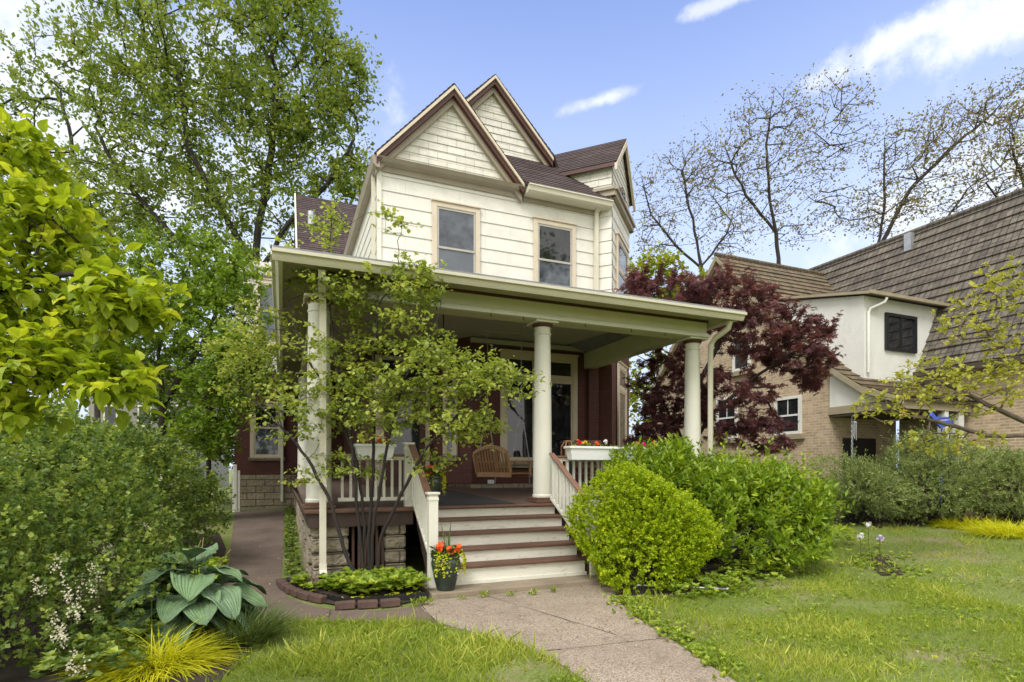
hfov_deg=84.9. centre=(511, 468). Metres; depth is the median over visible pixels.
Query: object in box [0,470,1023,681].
ground
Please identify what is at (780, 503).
flowering shrub
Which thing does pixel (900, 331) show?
window
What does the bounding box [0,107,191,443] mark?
overhanging tree
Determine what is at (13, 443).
hedge shrub
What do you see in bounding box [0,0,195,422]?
maple tree
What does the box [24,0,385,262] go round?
maple tree
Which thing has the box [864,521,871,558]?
phlox flower
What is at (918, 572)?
weed border
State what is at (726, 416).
window
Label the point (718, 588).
metal pipe
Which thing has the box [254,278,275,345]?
window
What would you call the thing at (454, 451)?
window
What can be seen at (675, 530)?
boxwood shrub
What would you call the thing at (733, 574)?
weed border
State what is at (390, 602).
edging brick
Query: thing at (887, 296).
neighbour house
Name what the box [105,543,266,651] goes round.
hosta plant
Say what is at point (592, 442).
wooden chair
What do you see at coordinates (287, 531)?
ivy patch
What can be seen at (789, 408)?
window
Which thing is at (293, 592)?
edging brick
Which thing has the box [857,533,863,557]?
phlox flower
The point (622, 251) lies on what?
window
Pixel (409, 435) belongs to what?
front door
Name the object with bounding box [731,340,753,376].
window
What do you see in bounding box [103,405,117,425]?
window
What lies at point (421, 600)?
weed clump
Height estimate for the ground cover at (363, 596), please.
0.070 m
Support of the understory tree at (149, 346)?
on the ground at (414, 560)
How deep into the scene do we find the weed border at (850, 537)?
10.69 m
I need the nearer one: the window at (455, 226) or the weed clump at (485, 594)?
the weed clump at (485, 594)
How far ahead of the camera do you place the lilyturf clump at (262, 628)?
5.08 m
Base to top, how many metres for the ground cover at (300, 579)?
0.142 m
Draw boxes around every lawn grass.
[205,605,598,681]
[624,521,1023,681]
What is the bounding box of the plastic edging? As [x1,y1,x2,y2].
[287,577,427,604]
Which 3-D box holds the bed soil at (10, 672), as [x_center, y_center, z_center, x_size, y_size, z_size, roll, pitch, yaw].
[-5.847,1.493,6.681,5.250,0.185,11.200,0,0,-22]
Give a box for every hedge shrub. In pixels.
[0,382,238,586]
[0,397,123,612]
[0,404,197,673]
[20,442,215,541]
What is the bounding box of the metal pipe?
[636,584,727,590]
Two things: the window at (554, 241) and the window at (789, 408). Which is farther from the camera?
the window at (789, 408)
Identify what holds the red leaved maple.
on the bed soil at (709, 566)
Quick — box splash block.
[310,576,320,588]
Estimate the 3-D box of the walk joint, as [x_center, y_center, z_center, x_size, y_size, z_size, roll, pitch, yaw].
[-2.732,1.523,8.210,2.163,0.118,10.009,0,0,-42]
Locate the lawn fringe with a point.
(695, 649)
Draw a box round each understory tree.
[0,241,178,407]
[114,212,268,500]
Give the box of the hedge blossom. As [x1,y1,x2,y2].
[30,474,195,677]
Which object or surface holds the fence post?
on the side walk at (265, 558)
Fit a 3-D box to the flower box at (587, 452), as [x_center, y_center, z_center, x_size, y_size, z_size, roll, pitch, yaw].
[1.301,-0.316,9.202,0.900,0.351,0.230,0,0,-22]
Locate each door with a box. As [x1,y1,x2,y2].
[375,354,429,486]
[843,438,875,517]
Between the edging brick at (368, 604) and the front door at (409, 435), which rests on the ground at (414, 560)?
the edging brick at (368, 604)
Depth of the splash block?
7.20 m
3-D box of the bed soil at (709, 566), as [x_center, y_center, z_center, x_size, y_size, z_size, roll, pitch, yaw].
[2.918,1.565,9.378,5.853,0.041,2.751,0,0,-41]
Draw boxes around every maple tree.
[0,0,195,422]
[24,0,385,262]
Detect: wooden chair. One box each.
[573,440,602,489]
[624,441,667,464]
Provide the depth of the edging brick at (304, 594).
6.80 m
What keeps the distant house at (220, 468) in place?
on the ground at (414, 560)
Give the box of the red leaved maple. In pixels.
[614,258,845,457]
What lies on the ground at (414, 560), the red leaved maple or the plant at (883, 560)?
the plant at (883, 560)
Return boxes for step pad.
[415,564,641,599]
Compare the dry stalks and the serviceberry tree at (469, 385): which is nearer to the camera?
the dry stalks
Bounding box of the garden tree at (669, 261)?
[629,240,707,435]
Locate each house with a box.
[88,360,228,485]
[227,74,746,587]
[643,187,1023,524]
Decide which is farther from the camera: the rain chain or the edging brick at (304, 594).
the rain chain
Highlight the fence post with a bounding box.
[232,465,239,511]
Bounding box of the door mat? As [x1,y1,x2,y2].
[401,488,512,504]
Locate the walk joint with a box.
[238,535,661,650]
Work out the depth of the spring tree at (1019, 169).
28.15 m
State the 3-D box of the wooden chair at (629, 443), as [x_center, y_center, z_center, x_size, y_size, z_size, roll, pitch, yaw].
[2.614,0.000,10.904,0.661,1.046,0.590,0,0,-30]
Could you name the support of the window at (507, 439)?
in the house at (505, 206)
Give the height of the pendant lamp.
0.780 m
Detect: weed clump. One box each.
[408,596,433,604]
[478,589,489,596]
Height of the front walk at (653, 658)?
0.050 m
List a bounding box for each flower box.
[353,436,395,459]
[564,439,617,459]
[618,440,661,459]
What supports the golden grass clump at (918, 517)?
on the bed soil at (902, 521)
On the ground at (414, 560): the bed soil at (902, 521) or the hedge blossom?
the bed soil at (902, 521)
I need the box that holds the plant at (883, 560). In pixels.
[871,554,903,574]
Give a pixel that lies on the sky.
(584, 73)
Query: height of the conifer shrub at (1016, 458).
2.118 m
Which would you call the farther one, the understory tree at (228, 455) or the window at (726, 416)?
the understory tree at (228, 455)
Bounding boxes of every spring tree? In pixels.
[629,118,768,271]
[677,55,905,263]
[833,67,1023,244]
[945,83,1023,204]
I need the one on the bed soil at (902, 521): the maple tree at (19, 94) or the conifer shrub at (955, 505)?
the conifer shrub at (955, 505)
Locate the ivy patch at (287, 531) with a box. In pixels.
[282,506,301,574]
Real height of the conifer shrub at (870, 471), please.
1.967 m
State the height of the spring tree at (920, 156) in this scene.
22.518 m
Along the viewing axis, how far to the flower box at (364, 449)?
7.79 m
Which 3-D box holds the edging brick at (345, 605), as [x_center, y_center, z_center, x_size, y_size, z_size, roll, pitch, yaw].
[-1.895,1.550,6.357,0.224,0.085,0.110,-2,-1,-16]
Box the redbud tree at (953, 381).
[850,251,1023,460]
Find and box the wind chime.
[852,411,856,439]
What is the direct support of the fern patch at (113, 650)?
on the bed soil at (10, 672)
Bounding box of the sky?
[0,0,1023,469]
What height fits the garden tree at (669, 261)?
11.602 m
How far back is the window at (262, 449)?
17.82 m
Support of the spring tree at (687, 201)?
on the ground at (414, 560)
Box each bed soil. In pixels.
[0,533,250,681]
[285,576,421,605]
[603,546,786,598]
[834,516,1020,526]
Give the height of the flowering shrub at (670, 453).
2.218 m
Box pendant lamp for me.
[437,314,449,348]
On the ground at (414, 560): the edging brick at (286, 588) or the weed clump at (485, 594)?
the edging brick at (286, 588)
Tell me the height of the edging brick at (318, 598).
0.085 m
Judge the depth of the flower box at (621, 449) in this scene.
9.46 m
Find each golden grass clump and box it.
[45,617,255,681]
[892,512,950,522]
[923,514,1012,530]
[954,517,1023,539]
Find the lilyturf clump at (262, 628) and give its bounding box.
[170,596,312,652]
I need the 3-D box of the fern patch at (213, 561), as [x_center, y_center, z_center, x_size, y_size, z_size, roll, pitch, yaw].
[-4.167,1.432,7.549,0.528,0.294,2.043,0,0,-22]
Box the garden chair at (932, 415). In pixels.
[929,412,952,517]
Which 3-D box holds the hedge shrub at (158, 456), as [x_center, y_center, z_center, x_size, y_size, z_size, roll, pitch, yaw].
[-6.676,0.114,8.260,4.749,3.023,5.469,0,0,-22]
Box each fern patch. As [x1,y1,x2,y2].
[29,604,166,681]
[191,556,227,593]
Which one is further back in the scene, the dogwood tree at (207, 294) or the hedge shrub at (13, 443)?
the dogwood tree at (207, 294)
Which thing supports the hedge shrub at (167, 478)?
on the bed soil at (10, 672)
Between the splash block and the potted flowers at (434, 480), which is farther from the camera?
the potted flowers at (434, 480)
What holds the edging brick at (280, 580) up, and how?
on the side walk at (265, 558)
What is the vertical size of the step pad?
0.098 m
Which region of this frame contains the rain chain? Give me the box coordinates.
[851,416,852,486]
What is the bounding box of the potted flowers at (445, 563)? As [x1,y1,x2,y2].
[429,523,466,590]
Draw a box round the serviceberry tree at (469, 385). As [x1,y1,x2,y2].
[189,190,551,570]
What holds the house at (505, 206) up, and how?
on the ground at (414, 560)
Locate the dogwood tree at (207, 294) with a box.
[22,213,284,467]
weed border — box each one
[646,541,838,596]
[792,522,878,549]
[840,547,947,577]
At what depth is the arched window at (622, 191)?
14.63 m
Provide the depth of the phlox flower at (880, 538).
9.59 m
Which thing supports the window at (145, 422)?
in the distant house at (220, 468)
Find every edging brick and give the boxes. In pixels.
[276,578,285,585]
[278,581,289,590]
[283,584,295,593]
[289,587,303,597]
[297,590,313,600]
[308,593,326,603]
[335,600,355,609]
[357,599,377,608]
[380,597,400,607]
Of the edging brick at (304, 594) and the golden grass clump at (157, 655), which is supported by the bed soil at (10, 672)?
the golden grass clump at (157, 655)
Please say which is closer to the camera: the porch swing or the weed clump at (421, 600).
the weed clump at (421, 600)
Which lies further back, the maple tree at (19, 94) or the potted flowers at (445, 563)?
the maple tree at (19, 94)
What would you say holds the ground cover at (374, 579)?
on the bed soil at (381, 592)
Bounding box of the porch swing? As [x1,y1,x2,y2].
[472,324,532,483]
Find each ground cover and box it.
[289,573,334,591]
[318,565,431,593]
[342,591,423,597]
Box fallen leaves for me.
[232,516,1021,681]
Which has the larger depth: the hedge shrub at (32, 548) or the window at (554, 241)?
the window at (554, 241)
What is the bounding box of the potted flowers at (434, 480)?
[424,465,446,497]
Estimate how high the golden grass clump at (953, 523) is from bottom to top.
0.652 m
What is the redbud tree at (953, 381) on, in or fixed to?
on the ground at (414, 560)
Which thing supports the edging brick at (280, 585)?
on the ground at (414, 560)
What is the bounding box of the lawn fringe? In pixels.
[602,593,763,681]
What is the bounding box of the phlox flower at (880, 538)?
[875,535,883,556]
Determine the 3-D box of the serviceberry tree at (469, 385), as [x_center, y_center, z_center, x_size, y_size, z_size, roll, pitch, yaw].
[-2.174,-1.069,7.449,5.523,5.097,1.865,0,0,22]
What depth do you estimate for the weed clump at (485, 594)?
6.89 m
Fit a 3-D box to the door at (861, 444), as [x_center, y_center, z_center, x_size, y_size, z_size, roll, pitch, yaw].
[9.180,0.400,14.776,1.200,2.400,0.055,0,0,-22]
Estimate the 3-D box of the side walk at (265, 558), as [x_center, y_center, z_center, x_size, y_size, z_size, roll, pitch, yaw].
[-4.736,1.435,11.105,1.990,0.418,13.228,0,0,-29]
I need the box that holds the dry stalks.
[163,537,230,571]
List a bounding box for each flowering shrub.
[595,432,708,565]
[609,432,854,571]
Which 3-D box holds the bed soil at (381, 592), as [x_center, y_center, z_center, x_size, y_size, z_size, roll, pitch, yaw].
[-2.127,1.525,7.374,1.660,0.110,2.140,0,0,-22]
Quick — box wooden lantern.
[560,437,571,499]
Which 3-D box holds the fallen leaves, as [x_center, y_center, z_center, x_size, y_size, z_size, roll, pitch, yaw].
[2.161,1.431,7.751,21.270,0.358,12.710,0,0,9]
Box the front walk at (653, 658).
[418,583,735,681]
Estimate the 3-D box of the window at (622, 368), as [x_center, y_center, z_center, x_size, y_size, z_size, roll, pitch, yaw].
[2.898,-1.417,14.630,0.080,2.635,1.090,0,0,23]
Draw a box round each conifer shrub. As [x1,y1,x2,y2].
[806,444,929,525]
[859,422,1013,524]
[926,440,1023,524]
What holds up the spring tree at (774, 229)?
on the ground at (414, 560)
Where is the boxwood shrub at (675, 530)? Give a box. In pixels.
[562,460,723,595]
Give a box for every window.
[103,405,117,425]
[138,405,151,426]
[248,401,284,460]
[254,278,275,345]
[431,198,480,273]
[440,353,458,460]
[499,349,533,467]
[532,216,576,286]
[551,353,578,455]
[616,232,629,293]
[617,361,627,464]
[620,187,625,202]
[713,397,737,443]
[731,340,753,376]
[770,395,804,439]
[884,312,916,353]
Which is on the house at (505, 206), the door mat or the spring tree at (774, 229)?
the door mat
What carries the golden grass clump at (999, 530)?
on the ground at (414, 560)
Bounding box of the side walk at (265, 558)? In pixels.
[223,509,435,623]
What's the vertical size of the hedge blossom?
1.430 m
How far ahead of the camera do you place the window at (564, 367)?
13.44 m

